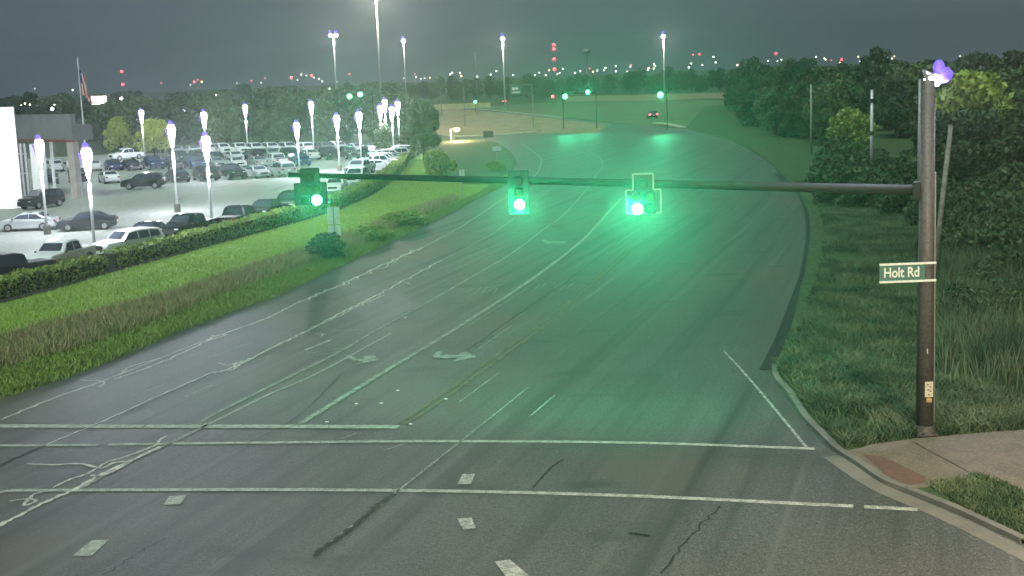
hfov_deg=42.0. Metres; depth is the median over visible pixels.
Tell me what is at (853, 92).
broadleaf tree
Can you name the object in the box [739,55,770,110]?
broadleaf tree
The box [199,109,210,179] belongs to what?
lot lamp
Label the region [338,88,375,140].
broadleaf tree
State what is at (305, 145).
suv car
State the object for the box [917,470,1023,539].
corner grass
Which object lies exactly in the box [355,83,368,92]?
broadleaf tree
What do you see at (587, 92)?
traffic signal
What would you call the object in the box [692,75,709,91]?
broadleaf tree
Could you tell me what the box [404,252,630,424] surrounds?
line
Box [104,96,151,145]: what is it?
broadleaf tree
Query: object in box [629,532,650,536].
crack seal
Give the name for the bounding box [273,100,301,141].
broadleaf tree
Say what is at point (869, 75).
broadleaf tree
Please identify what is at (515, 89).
guide sign
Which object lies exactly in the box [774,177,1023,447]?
verge grass
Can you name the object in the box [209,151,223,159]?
sedan car
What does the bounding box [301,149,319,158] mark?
sedan car
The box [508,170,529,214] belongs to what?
traffic signal
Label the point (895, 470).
tactile paving
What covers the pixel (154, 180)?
suv car
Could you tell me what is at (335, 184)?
sedan car
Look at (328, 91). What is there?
broadleaf tree
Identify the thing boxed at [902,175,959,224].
shrub
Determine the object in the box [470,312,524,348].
worn mark
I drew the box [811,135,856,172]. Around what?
shrub
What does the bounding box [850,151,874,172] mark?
shrub
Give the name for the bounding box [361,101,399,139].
broadleaf tree
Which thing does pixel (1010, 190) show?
shrub
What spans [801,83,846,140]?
broadleaf tree
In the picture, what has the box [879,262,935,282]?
street name sign
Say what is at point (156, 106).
broadleaf tree
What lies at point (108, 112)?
broadleaf tree
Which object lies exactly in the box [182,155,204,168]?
suv car
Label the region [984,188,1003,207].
shrub
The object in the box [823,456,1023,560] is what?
gutter
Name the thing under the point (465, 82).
broadleaf tree
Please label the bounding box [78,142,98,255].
lot lamp
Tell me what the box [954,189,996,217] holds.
shrub
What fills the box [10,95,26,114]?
broadleaf tree
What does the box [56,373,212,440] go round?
crack seal
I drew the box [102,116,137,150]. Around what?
ornamental tree
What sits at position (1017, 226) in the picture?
shrub
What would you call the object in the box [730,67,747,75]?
broadleaf tree
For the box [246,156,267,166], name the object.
sedan car
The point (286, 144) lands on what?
suv car
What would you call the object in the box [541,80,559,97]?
broadleaf tree
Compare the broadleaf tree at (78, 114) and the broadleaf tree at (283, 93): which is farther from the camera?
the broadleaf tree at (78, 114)
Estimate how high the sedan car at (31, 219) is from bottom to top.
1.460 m
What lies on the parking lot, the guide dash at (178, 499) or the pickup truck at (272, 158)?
the pickup truck at (272, 158)
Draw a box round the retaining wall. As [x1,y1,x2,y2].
[430,102,490,109]
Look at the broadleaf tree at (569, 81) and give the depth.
600.61 m
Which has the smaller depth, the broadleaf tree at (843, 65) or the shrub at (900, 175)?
the shrub at (900, 175)
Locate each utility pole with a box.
[810,84,811,154]
[869,89,873,164]
[917,78,920,220]
[936,124,952,276]
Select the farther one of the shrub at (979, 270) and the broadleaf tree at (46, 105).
the broadleaf tree at (46, 105)
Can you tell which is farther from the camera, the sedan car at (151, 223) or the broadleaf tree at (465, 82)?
the broadleaf tree at (465, 82)
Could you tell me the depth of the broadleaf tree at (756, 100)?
225.32 m
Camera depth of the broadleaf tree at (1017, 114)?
95.02 m
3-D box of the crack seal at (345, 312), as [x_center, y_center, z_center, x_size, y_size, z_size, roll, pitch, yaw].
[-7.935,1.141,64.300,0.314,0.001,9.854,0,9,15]
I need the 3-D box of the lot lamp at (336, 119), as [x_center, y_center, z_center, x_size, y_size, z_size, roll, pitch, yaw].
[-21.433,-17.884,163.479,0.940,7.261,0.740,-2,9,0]
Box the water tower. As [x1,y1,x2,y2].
[583,48,590,74]
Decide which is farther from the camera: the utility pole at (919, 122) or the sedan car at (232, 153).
the sedan car at (232, 153)
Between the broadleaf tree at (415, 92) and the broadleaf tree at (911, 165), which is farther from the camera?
the broadleaf tree at (415, 92)
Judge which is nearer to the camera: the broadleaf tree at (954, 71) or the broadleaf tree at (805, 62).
the broadleaf tree at (954, 71)
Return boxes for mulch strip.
[0,181,391,303]
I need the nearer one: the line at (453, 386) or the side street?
the line at (453, 386)
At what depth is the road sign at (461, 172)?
121.47 m
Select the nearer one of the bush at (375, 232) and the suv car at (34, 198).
the bush at (375, 232)
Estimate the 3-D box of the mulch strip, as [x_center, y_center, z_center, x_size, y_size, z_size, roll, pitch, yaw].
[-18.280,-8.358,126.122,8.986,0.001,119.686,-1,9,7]
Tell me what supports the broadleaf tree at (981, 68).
on the verge at (787, 156)
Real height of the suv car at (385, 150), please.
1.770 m
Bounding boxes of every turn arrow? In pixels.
[346,355,379,363]
[433,350,475,361]
[542,239,565,242]
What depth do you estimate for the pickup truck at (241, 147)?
214.38 m
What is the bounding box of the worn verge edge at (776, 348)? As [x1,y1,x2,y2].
[759,173,809,369]
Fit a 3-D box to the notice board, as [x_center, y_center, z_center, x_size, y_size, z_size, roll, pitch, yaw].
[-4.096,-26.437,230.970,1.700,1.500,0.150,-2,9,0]
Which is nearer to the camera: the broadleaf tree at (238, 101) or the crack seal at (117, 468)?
the crack seal at (117, 468)
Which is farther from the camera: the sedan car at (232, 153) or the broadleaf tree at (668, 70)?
the broadleaf tree at (668, 70)
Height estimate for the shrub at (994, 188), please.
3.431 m
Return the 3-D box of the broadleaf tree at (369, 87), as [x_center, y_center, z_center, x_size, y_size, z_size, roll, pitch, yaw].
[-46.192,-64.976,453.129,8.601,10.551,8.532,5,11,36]
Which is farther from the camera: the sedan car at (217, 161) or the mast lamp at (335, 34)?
the mast lamp at (335, 34)
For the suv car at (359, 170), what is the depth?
142.68 m
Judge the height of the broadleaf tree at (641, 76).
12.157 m
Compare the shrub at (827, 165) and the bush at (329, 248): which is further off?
the shrub at (827, 165)
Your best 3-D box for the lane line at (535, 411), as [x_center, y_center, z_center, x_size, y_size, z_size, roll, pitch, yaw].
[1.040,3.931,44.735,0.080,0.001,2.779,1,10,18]
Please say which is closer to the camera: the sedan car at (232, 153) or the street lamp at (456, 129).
the sedan car at (232, 153)
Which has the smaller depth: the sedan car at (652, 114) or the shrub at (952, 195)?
the shrub at (952, 195)
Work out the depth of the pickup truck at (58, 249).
83.05 m
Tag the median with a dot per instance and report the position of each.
(674, 125)
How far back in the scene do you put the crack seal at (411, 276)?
75.26 m
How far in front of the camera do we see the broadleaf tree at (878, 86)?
193.22 m
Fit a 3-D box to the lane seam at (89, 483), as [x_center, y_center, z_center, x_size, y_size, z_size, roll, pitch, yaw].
[-11.092,5.035,40.755,0.301,0.001,7.209,1,10,18]
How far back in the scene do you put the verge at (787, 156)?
141.58 m
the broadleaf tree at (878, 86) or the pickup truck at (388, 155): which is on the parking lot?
the pickup truck at (388, 155)
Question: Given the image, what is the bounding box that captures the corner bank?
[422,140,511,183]
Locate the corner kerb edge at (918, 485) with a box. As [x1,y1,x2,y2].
[906,475,971,487]
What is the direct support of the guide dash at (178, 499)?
on the road at (668, 313)
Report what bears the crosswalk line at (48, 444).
on the road at (668, 313)
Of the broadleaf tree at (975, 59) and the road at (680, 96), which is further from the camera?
the road at (680, 96)
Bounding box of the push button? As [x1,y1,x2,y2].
[925,382,932,402]
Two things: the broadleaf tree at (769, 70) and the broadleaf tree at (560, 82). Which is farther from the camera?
the broadleaf tree at (560, 82)
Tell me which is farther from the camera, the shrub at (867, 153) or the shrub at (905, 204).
the shrub at (867, 153)
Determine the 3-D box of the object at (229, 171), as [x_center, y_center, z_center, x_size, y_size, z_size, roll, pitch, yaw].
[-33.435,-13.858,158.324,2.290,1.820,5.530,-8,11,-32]
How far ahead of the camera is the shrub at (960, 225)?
78.38 m
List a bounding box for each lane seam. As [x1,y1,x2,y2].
[78,422,211,488]
[236,186,553,365]
[312,387,528,555]
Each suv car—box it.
[17,188,64,208]
[46,159,62,171]
[47,169,58,183]
[68,168,86,182]
[92,226,165,253]
[120,172,166,189]
[161,155,182,169]
[168,150,186,160]
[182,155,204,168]
[192,165,217,180]
[199,143,215,151]
[215,143,231,152]
[243,148,263,159]
[245,142,264,148]
[261,142,280,150]
[261,147,279,156]
[269,161,295,176]
[277,190,294,206]
[278,141,296,147]
[279,147,299,157]
[287,152,310,165]
[295,141,312,151]
[314,141,331,150]
[318,146,340,159]
[329,141,347,149]
[337,146,359,158]
[344,166,369,182]
[357,146,378,157]
[365,152,400,158]
[372,149,401,154]
[386,147,409,152]
[388,145,413,153]
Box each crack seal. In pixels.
[0,445,45,465]
[0,446,161,525]
[1,383,94,419]
[11,491,42,505]
[27,461,129,476]
[45,371,213,444]
[54,436,165,486]
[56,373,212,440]
[103,538,164,574]
[115,337,213,378]
[119,358,159,374]
[206,334,227,340]
[213,333,302,372]
[215,302,298,336]
[229,373,340,452]
[230,358,249,369]
[298,248,421,301]
[301,293,381,332]
[309,295,383,330]
[313,494,395,555]
[319,249,412,292]
[382,260,441,292]
[469,224,639,348]
[533,459,562,486]
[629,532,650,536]
[660,506,720,572]
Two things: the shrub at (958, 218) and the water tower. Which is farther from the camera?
the water tower
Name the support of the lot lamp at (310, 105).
on the parking lot
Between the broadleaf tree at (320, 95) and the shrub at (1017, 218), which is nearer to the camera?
the shrub at (1017, 218)
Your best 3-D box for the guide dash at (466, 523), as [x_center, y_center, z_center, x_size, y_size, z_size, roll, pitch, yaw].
[-1.112,5.858,33.218,0.362,0.001,0.879,-4,9,-12]
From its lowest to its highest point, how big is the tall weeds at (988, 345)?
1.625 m
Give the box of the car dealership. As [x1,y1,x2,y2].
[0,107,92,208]
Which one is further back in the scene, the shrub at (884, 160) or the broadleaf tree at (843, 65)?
the broadleaf tree at (843, 65)
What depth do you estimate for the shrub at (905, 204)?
94.52 m
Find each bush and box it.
[304,232,346,258]
[352,224,395,240]
[378,208,430,225]
[486,161,505,171]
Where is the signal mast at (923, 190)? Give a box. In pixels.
[288,80,937,437]
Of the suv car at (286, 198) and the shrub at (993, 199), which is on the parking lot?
the suv car at (286, 198)
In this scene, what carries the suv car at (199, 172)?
on the parking lot
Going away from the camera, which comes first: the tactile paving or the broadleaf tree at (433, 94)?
the tactile paving
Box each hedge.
[0,254,108,298]
[98,149,414,268]
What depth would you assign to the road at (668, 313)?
43.31 m
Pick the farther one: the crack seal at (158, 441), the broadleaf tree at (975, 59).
the broadleaf tree at (975, 59)
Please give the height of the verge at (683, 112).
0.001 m
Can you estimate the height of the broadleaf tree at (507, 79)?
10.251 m
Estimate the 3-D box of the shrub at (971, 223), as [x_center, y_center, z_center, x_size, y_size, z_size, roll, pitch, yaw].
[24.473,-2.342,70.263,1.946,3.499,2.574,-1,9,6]
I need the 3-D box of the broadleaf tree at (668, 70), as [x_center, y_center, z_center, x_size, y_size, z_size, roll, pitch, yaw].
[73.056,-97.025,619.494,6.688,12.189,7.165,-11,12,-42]
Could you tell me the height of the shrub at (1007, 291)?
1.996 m
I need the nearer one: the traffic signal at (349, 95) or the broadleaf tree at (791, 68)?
the traffic signal at (349, 95)
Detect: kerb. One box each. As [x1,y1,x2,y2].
[470,108,565,117]
[772,365,1023,542]
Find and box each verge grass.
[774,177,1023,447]
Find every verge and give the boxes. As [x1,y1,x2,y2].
[478,99,731,140]
[686,104,1003,449]
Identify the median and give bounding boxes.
[653,122,685,127]
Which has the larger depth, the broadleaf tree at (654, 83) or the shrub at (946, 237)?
the broadleaf tree at (654, 83)
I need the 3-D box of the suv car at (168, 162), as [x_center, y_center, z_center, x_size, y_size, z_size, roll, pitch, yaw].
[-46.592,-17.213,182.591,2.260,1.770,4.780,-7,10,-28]
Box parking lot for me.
[0,152,381,256]
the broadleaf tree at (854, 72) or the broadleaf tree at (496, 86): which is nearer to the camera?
the broadleaf tree at (854, 72)
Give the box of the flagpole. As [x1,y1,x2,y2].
[76,57,92,141]
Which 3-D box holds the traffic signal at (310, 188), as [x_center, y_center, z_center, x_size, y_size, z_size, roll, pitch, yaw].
[-6.816,-3.424,45.060,1.105,1.250,0.698,-3,9,-5]
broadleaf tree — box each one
[0,97,20,114]
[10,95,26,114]
[21,91,41,114]
[38,98,54,113]
[49,92,80,119]
[65,99,84,120]
[80,104,112,147]
[82,96,93,116]
[90,94,111,110]
[95,101,130,150]
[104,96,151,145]
[110,91,126,101]
[114,96,153,148]
[121,90,137,97]
[132,90,147,97]
[141,100,177,152]
[158,91,209,147]
[160,94,171,101]
[176,93,208,145]
[191,97,231,142]
[203,93,220,142]
[205,98,242,142]
[227,97,255,143]
[232,83,252,98]
[245,89,276,142]
[254,104,298,142]
[262,86,282,103]
[270,94,314,136]
[271,85,297,102]
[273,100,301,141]
[286,88,318,134]
[301,93,317,133]
[308,89,326,128]
[309,100,346,140]
[321,92,351,140]
[322,86,344,94]
[333,86,364,140]
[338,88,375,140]
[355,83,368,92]
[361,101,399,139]
[366,81,384,94]
[371,81,403,98]
[372,90,421,141]
[377,85,400,100]
[401,82,409,96]
[401,100,441,159]
[407,84,419,100]
[419,81,428,98]
[425,82,439,99]
[433,76,445,98]
[445,75,458,100]
[447,81,466,99]
[460,79,473,98]
[470,78,482,99]
[483,75,495,98]
[494,80,502,96]
[500,77,513,98]
[506,80,525,98]
[521,73,537,97]
[535,77,546,96]
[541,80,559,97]
[556,78,568,94]
[565,76,576,96]
[573,73,581,92]
[580,74,591,92]
[587,77,599,93]
[601,75,616,93]
[618,76,628,90]
[622,71,640,94]
[634,68,646,90]
[642,74,662,93]
[659,73,666,91]
[661,66,676,91]
[666,70,685,91]
[677,72,693,91]
[687,69,697,88]
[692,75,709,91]
[707,70,717,88]
[713,67,724,89]
[722,72,730,87]
[722,73,740,110]
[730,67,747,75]
[731,81,744,114]
[735,86,753,125]
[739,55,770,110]
[745,73,765,126]
[751,64,782,84]
[753,85,778,134]
[753,90,768,129]
[767,83,794,137]
[772,57,806,88]
[778,82,797,133]
[781,88,804,137]
[790,85,812,136]
[793,76,829,138]
[796,64,844,82]
[798,57,817,71]
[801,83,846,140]
[803,86,839,144]
[813,72,866,113]
[816,99,850,139]
[825,106,877,152]
[831,62,853,72]
[845,65,872,112]
[859,45,892,130]
[868,69,915,134]
[877,75,916,137]
[880,61,933,133]
[890,59,909,66]
[903,108,967,183]
[908,61,958,108]
[921,59,934,66]
[935,69,1013,122]
[935,72,958,90]
[935,107,993,186]
[937,74,960,89]
[951,54,971,68]
[956,50,999,71]
[956,106,1021,179]
[970,65,1004,75]
[981,63,1023,109]
[987,49,1023,68]
[987,108,1023,169]
[996,87,1020,113]
[1012,77,1023,119]
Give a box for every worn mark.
[459,373,498,401]
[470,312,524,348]
[474,325,511,351]
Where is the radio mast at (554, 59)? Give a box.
[552,43,555,82]
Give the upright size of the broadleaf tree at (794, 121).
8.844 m
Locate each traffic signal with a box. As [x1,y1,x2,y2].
[294,168,327,205]
[337,91,351,140]
[358,89,375,140]
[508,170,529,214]
[562,88,589,127]
[563,92,596,127]
[625,173,661,214]
[657,90,667,128]
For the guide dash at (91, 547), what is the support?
on the road at (668, 313)
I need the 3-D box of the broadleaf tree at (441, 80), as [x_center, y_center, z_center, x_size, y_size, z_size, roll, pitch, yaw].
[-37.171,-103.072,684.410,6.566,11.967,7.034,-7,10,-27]
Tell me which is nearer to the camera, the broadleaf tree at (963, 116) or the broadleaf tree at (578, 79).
the broadleaf tree at (963, 116)
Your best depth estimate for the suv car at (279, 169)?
157.79 m
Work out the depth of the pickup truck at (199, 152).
196.75 m
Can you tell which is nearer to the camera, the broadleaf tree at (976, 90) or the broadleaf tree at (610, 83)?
the broadleaf tree at (976, 90)
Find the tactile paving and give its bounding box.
[862,454,930,484]
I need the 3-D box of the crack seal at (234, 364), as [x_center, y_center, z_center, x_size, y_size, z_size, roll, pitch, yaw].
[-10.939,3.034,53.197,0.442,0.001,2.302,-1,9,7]
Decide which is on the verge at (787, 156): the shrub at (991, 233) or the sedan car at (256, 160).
the shrub at (991, 233)
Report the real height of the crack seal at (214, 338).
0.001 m
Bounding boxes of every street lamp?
[450,127,459,140]
[922,60,952,85]
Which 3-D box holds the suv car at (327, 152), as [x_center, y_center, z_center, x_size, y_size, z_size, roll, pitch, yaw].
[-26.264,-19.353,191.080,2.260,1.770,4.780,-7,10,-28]
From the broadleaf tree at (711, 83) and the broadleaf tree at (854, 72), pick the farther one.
the broadleaf tree at (711, 83)
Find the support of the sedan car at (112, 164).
on the parking lot
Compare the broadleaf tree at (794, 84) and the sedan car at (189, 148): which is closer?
the broadleaf tree at (794, 84)
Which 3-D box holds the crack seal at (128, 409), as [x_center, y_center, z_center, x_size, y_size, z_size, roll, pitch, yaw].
[-13.127,4.102,47.047,0.181,0.001,10.516,1,10,17]
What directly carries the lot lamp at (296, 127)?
on the parking lot
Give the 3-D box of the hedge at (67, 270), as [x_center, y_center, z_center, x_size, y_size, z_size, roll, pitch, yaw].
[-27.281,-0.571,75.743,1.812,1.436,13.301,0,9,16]
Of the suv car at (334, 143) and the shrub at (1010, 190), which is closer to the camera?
the shrub at (1010, 190)
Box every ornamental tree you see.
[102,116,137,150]
[135,118,170,155]
[372,124,400,148]
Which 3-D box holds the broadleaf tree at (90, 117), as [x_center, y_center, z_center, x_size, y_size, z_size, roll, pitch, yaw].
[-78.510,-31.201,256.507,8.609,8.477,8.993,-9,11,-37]
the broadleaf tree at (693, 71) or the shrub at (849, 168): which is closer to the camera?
the shrub at (849, 168)
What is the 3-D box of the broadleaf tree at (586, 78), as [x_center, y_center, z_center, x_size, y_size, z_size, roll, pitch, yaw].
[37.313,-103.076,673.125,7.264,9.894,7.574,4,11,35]
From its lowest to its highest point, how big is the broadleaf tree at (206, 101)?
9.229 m
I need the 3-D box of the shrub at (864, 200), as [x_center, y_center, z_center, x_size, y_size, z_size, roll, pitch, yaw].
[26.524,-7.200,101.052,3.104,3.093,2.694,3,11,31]
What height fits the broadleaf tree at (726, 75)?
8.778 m
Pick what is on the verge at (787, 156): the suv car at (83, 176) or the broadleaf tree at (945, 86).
the broadleaf tree at (945, 86)
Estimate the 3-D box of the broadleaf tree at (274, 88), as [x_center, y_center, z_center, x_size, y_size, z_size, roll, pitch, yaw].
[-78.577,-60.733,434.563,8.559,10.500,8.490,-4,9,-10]
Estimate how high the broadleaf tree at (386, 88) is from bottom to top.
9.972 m
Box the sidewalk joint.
[914,442,970,472]
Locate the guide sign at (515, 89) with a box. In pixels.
[509,84,533,127]
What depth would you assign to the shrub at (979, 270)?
60.31 m
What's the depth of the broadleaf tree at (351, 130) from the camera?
241.67 m
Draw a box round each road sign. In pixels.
[327,206,340,238]
[459,169,464,197]
[492,146,501,160]
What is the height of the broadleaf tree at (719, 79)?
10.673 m
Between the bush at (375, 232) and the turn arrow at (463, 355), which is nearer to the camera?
the turn arrow at (463, 355)
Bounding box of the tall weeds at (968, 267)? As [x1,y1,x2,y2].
[937,232,1016,279]
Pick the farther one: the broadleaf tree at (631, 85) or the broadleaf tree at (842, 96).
the broadleaf tree at (631, 85)
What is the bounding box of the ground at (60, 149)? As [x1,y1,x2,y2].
[0,59,1022,491]
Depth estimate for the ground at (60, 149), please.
574.92 m
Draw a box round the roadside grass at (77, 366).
[0,172,507,398]
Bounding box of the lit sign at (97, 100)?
[91,96,106,104]
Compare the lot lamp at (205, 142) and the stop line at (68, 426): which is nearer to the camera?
the stop line at (68, 426)
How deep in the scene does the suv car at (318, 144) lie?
208.04 m
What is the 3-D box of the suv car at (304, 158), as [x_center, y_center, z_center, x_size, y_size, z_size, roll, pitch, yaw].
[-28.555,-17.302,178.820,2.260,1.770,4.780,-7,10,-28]
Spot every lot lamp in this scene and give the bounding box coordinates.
[31,135,50,234]
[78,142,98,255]
[138,108,145,159]
[165,121,180,211]
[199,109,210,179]
[199,131,212,217]
[242,103,247,142]
[292,120,299,172]
[307,99,313,148]
[332,112,341,171]
[354,109,361,158]
[376,103,381,127]
[381,97,386,148]
[388,104,393,146]
[394,99,399,144]
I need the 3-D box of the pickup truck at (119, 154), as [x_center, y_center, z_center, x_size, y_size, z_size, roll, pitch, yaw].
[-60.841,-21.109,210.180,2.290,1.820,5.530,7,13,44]
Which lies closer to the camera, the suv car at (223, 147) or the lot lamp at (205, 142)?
the lot lamp at (205, 142)
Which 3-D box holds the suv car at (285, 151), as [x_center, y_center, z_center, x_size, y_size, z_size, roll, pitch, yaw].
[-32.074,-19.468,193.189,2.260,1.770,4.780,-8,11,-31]
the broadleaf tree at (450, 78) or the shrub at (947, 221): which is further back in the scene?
the broadleaf tree at (450, 78)
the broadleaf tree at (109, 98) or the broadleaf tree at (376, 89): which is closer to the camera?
the broadleaf tree at (109, 98)
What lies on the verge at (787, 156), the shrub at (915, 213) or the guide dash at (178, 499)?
the shrub at (915, 213)
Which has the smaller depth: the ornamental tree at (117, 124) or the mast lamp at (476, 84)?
the ornamental tree at (117, 124)
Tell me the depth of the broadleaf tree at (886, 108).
186.09 m
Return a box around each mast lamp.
[328,30,337,89]
[375,0,381,92]
[401,36,406,95]
[463,86,465,125]
[475,52,477,114]
[501,34,505,111]
[661,31,665,103]
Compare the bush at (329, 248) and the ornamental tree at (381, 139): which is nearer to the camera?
the bush at (329, 248)
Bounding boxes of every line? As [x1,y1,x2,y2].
[0,144,541,419]
[0,424,143,427]
[0,444,97,445]
[8,488,852,507]
[108,440,814,449]
[143,425,399,428]
[198,151,602,423]
[211,333,390,422]
[298,198,621,423]
[397,250,626,423]
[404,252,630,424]
[530,395,555,415]
[723,351,807,447]
[864,505,916,510]
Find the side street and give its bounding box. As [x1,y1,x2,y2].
[436,109,606,136]
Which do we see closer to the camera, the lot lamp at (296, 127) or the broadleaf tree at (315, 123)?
the lot lamp at (296, 127)
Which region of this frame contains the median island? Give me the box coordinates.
[453,131,540,136]
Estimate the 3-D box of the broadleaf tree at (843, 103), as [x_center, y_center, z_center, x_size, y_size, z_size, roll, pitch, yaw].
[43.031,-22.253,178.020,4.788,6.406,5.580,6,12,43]
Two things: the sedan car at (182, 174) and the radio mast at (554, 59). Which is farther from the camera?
the radio mast at (554, 59)
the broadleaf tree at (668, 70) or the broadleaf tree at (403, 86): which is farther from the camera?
the broadleaf tree at (403, 86)
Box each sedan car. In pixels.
[0,211,60,231]
[55,211,118,231]
[62,161,81,170]
[83,160,101,170]
[98,170,119,183]
[103,159,122,170]
[122,159,141,170]
[133,221,164,227]
[165,169,190,181]
[167,145,185,153]
[184,145,199,152]
[204,157,226,166]
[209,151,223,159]
[224,151,244,158]
[225,156,246,166]
[244,165,270,178]
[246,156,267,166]
[251,198,281,211]
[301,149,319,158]
[326,179,347,192]
[348,143,363,149]
[368,159,388,169]
[647,111,657,117]
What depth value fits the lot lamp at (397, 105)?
197.54 m
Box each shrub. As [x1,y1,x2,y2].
[423,149,457,175]
[805,151,859,201]
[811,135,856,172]
[821,154,877,206]
[839,149,852,156]
[840,172,881,206]
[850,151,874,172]
[862,147,888,166]
[862,173,880,202]
[873,152,891,173]
[873,164,916,214]
[874,167,893,178]
[885,150,911,170]
[891,184,909,213]
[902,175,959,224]
[911,178,958,217]
[914,205,955,250]
[938,190,969,214]
[939,226,966,257]
[940,282,967,311]
[944,198,965,211]
[944,227,983,257]
[945,209,969,231]
[946,285,992,317]
[953,217,975,232]
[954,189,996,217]
[955,176,1003,196]
[961,210,990,229]
[962,162,998,182]
[963,215,1017,253]
[965,260,998,286]
[978,250,1014,277]
[980,175,1023,214]
[981,185,1003,196]
[982,278,1022,292]
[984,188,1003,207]
[984,212,1007,224]
[985,160,1023,187]
[988,286,1023,317]
[991,237,1023,277]
[997,193,1023,216]
[998,209,1023,232]
[1002,222,1023,245]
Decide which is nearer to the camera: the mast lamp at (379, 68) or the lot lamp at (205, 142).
the lot lamp at (205, 142)
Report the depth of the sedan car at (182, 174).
156.31 m
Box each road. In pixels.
[0,109,1023,575]
[565,92,725,100]
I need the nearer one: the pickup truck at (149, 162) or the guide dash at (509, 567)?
the guide dash at (509, 567)
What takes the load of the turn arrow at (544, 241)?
on the road at (668, 313)
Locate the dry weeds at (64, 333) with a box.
[0,192,459,366]
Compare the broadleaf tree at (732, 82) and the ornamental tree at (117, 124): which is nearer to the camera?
the ornamental tree at (117, 124)
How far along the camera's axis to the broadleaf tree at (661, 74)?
642.95 m
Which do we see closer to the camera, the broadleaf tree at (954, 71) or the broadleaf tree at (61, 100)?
the broadleaf tree at (954, 71)
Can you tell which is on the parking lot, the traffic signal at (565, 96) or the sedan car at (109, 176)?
the sedan car at (109, 176)
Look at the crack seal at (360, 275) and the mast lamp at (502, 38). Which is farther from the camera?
the mast lamp at (502, 38)
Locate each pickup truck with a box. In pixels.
[0,252,55,274]
[26,239,96,262]
[108,148,143,160]
[141,156,164,169]
[159,213,218,236]
[187,149,204,158]
[216,205,261,222]
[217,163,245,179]
[231,142,248,152]
[265,152,289,163]
[344,159,375,172]
[369,154,397,162]
[373,153,398,158]
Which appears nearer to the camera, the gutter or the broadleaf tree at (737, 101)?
the gutter
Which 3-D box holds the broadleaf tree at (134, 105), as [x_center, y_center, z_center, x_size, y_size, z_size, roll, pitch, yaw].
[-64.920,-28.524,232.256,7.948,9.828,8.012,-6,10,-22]
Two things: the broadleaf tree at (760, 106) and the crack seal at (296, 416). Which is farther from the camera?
the broadleaf tree at (760, 106)
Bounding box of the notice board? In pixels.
[483,131,492,139]
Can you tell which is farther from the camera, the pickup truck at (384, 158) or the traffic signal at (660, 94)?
the traffic signal at (660, 94)
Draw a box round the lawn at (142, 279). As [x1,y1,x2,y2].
[0,141,488,383]
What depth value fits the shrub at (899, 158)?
114.62 m
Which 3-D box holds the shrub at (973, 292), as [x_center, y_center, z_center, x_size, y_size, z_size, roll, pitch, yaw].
[18.504,1.002,53.683,1.511,2.261,2.052,-11,12,-43]
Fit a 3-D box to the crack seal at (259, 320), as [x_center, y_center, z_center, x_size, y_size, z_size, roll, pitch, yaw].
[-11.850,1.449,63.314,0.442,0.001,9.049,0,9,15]
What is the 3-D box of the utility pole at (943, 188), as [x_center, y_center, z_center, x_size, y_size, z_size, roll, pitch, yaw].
[19.742,-3.495,61.380,1.195,8.036,0.247,-5,10,-18]
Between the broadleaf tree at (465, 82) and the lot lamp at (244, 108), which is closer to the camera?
the lot lamp at (244, 108)
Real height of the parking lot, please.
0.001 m
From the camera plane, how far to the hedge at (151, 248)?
98.28 m
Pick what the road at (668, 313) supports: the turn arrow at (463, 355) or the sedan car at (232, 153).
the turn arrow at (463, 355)
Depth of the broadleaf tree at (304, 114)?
266.63 m
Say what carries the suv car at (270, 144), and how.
on the parking lot
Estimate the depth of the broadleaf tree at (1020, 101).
104.49 m
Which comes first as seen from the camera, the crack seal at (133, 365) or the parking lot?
the crack seal at (133, 365)
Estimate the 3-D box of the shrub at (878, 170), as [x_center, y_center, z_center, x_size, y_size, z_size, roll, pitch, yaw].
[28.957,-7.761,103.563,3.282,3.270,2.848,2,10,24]
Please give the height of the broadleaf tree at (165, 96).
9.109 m
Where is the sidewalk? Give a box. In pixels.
[847,429,1023,489]
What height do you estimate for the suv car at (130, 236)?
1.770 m
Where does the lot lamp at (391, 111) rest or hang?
on the parking lot
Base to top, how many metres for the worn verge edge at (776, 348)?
0.001 m
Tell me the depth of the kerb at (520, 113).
375.09 m
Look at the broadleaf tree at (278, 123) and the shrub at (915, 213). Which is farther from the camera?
the broadleaf tree at (278, 123)
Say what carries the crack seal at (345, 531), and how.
on the road at (668, 313)
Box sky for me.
[0,0,1023,97]
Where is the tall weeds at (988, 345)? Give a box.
[904,236,1023,390]
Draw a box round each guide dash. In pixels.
[73,540,107,555]
[163,495,185,504]
[457,517,475,529]
[458,474,474,483]
[495,559,527,575]
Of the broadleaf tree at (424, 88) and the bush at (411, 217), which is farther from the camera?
the broadleaf tree at (424, 88)
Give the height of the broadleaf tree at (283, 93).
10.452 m

